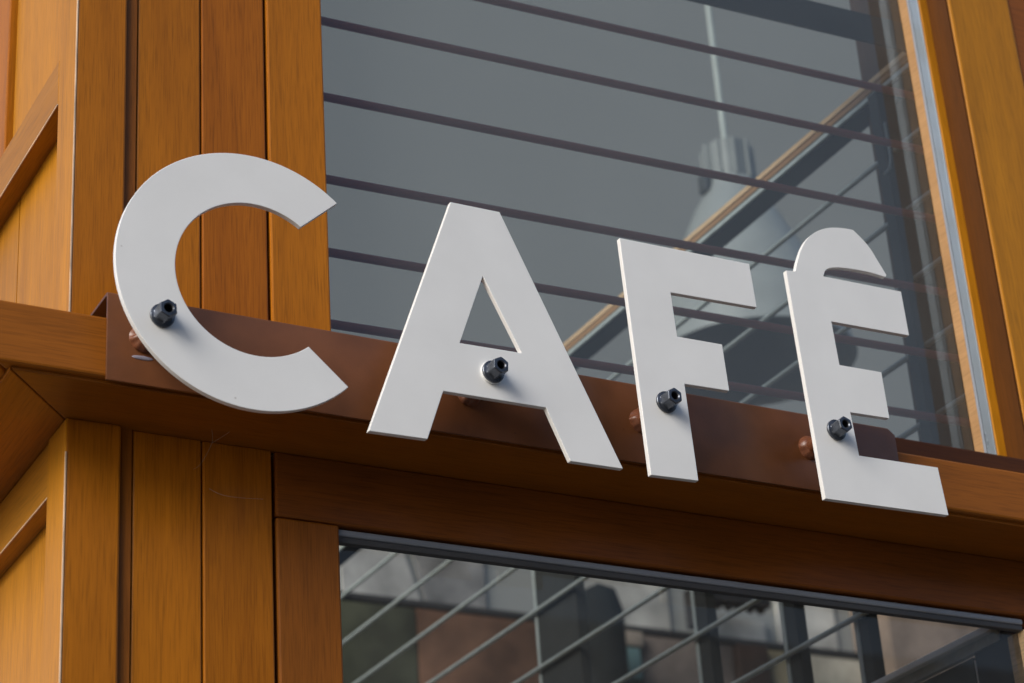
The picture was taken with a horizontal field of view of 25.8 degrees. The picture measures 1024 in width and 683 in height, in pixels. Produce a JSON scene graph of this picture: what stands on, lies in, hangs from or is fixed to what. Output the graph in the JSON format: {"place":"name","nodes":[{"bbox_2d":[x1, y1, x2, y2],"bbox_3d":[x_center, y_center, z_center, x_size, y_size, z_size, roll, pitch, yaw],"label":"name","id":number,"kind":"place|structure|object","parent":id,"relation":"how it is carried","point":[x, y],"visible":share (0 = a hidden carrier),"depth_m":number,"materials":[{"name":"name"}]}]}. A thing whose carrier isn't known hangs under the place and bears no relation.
{"place":"outdoors","nodes":[
{"label":"outdoors","id":0,"kind":"place"},
{"bbox_2d":[671,5,857,405],"bbox_3d":[0.588,-1.349,7.102,0.600,3.160,0.600,10,-30,-27],"label":"pendant lamp","id":1,"kind":"object","parent":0,"point":[757,357],"visible":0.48,"depth_m":6.62,"materials":[{"name":"metal"}]},
{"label":"ground","id":2,"kind":"structure","parent":0,"visible":0},
{"bbox_2d":[0,0,1023,682],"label":"cafe building","id":3,"kind":"structure","parent":2,"relation":"on","point":[134,548],"depth_m":2.83,"materials":[{"name":"brown wood"}]},
{"bbox_2d":[196,432,253,498],"bbox_3d":[-0.330,0.150,2.655,0.089,0.075,0.034,10,-30,-27],"label":"cobweb","id":4,"kind":"object","parent":3,"relation":"attached to","point":[205,456],"visible":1,"depth_m":2.65,"materials":[{"name":"fabric"}]},
{"bbox_2d":[90,292,898,491],"bbox_3d":[0.020,0.093,2.799,1.116,0.111,0.166,10,-30,-27],"label":"sign bracket","id":5,"kind":"object","parent":3,"relation":"attached to","point":[747,442],"visible":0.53,"depth_m":2.75,"materials":[{"name":"brown paint"}]},
{"bbox_2d":[113,153,347,413],"bbox_3d":[-0.317,-0.079,2.564,0.282,0.332,0.030,10,-30,-27],"label":"sign letter","id":6,"kind":"object","parent":5,"relation":"attached to","point":[166,206],"visible":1,"depth_m":2.54,"materials":[{"name":"white paint"}]},
{"bbox_2d":[367,202,622,470],"bbox_3d":[-0.021,-0.022,2.710,0.340,0.331,0.033,10,-30,-27],"label":"sign letter","id":7,"kind":"object","parent":5,"relation":"attached to","point":[434,359],"visible":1,"depth_m":2.71,"materials":[{"name":"white paint"}]},
{"bbox_2d":[617,238,756,482],"bbox_3d":[0.243,0.026,2.845,0.204,0.332,0.030,10,-30,-27],"label":"sign letter","id":8,"kind":"object","parent":5,"relation":"attached to","point":[669,365],"visible":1,"depth_m":2.85,"materials":[{"name":"white paint"}]},
{"bbox_2d":[783,228,947,516],"bbox_3d":[0.472,0.026,2.984,0.212,0.417,0.030,10,-30,-27],"label":"sign letter","id":9,"kind":"object","parent":5,"relation":"attached to","point":[836,395],"visible":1,"depth_m":2.96,"materials":[{"name":"white paint"}]},
{"bbox_2d":[321,0,970,426],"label":"window grille","id":10,"kind":"object","parent":3,"relation":"attached to","point":[841,22],"depth_m":3.41,"materials":[{"name":"black metal"}]},
{"bbox_2d":[339,52,1015,682],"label":"rod screen","id":11,"kind":"object","parent":3,"relation":"attached to","point":[563,634],"visible":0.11,"depth_m":3.92,"materials":[{"name":"metal"}]},
{"bbox_2d":[883,122,891,174],"bbox_3d":[0.623,-0.323,3.730,0.007,0.112,0.030,-26,-34,37],"label":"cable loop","id":12,"kind":"object","parent":11,"relation":"hanging from","point":[889,152],"visible":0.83,"depth_m":3.73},
{"bbox_2d":[338,529,1023,682],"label":"window","id":13,"kind":"structure","parent":3,"relation":"in","point":[346,538],"depth_m":2.94,"materials":[{"name":"black metal"}]},
{"bbox_2d":[849,0,973,450],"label":"post","id":14,"kind":"object","parent":3,"relation":"attached to","point":[874,60],"depth_m":3.78,"materials":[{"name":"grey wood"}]},
{"bbox_2d":[895,0,1023,472],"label":"window","id":15,"kind":"structure","parent":3,"relation":"in","point":[980,329],"depth_m":3.51,"materials":[{"name":"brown wood"}]},
{"bbox_2d":[321,0,918,651],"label":"room wall","id":16,"kind":"structure","parent":2,"relation":"on","point":[461,164],"depth_m":8.43,"materials":[{"name":"grey paint"}]},
{"bbox_2d":[341,600,417,682],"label":"wall panel","id":17,"kind":"structure","parent":16,"relation":"attached to","point":[386,635],"depth_m":7.09,"materials":[{"name":"paint"}]},
{"bbox_2d":[340,548,419,599],"bbox_3d":[-0.430,0.724,7.287,0.280,0.250,0.013,10,-30,-27],"label":"wall sheet","id":18,"kind":"object","parent":16,"relation":"attached to","point":[392,577],"depth_m":7.26,"materials":[{"name":"paint"}]},
{"bbox_2d":[412,555,485,607],"bbox_3d":[-0.218,0.762,7.394,0.280,0.250,0.013,10,-30,-27],"label":"wall sheet","id":19,"kind":"object","parent":16,"relation":"attached to","point":[455,582],"depth_m":7.38,"materials":[{"name":"paint"}]},
{"bbox_2d":[415,609,538,682],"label":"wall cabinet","id":20,"kind":"object","parent":16,"relation":"attached to","point":[511,656],"depth_m":7.25,"materials":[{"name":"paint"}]},
{"bbox_2d":[340,591,858,660],"bbox_3d":[0.831,1.066,7.836,4.500,0.025,0.059,10,-30,-27],"label":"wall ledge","id":21,"kind":"object","parent":16,"relation":"attached to","point":[513,615],"depth_m":7.40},
{"bbox_2d":[683,590,770,629],"bbox_3d":[0.755,0.945,7.773,0.330,0.135,0.050,10,-30,-27],"label":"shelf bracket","id":22,"kind":"object","parent":21,"relation":"on","point":[727,602],"visible":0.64,"depth_m":7.77,"materials":[{"name":"black metal"}]},
{"bbox_2d":[584,578,670,629],"bbox_3d":[0.388,0.858,7.709,0.340,0.260,0.013,10,-30,-27],"label":"wall sheet","id":23,"kind":"object","parent":16,"relation":"attached to","point":[654,613],"depth_m":7.71,"materials":[{"name":"paint"}]},
{"bbox_2d":[625,630,643,648],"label":"wall panel","id":24,"kind":"structure","parent":16,"relation":"attached to","point":[634,639],"depth_m":7.53,"materials":[{"name":"paint"}]},
{"bbox_2d":[627,647,642,682],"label":"wall panel","id":25,"kind":"structure","parent":16,"relation":"attached to","point":[634,658],"depth_m":7.49,"materials":[{"name":"paint"}]},
{"bbox_2d":[637,636,734,682],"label":"wall panel","id":26,"kind":"structure","parent":16,"relation":"attached to","point":[680,665],"depth_m":7.61,"materials":[{"name":"paint"}]},
{"bbox_2d":[717,616,766,640],"bbox_3d":[0.768,1.008,7.858,0.290,0.075,0.013,10,-30,-27],"label":"wall sheet","id":27,"kind":"object","parent":16,"relation":"attached to","point":[744,629],"depth_m":7.88,"materials":[{"name":"paint"}]},
{"bbox_2d":[732,643,771,682],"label":"wall panel","id":28,"kind":"structure","parent":16,"relation":"attached to","point":[747,658],"depth_m":7.72,"materials":[{"name":"paint"}]},
{"bbox_2d":[768,650,787,682],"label":"wall panel","id":29,"kind":"structure","parent":16,"relation":"attached to","point":[778,671],"depth_m":7.80,"materials":[{"name":"paint"}]},
{"bbox_2d":[774,601,837,649],"bbox_3d":[1.053,0.978,8.046,0.250,0.260,0.013,10,-30,-27],"label":"wall sheet","id":30,"kind":"object","parent":16,"relation":"attached to","point":[819,620],"depth_m":8.04,"materials":[{"name":"paint"}]},
{"bbox_2d":[811,655,861,682],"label":"wall panel","id":31,"kind":"structure","parent":16,"relation":"attached to","point":[830,670],"depth_m":7.92,"materials":[{"name":"paint"}]},
{"bbox_2d":[849,611,978,682],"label":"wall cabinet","id":32,"kind":"object","parent":16,"relation":"attached to","point":[905,641],"depth_m":7.96,"materials":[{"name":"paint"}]},
{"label":"room floor","id":33,"kind":"structure","parent":0,"visible":0},
{"bbox_2d":[585,583,629,682],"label":"dark column","id":34,"kind":"structure","parent":33,"relation":"on","point":[608,655],"depth_m":7.16,"materials":[{"name":"paint"}]}
]}

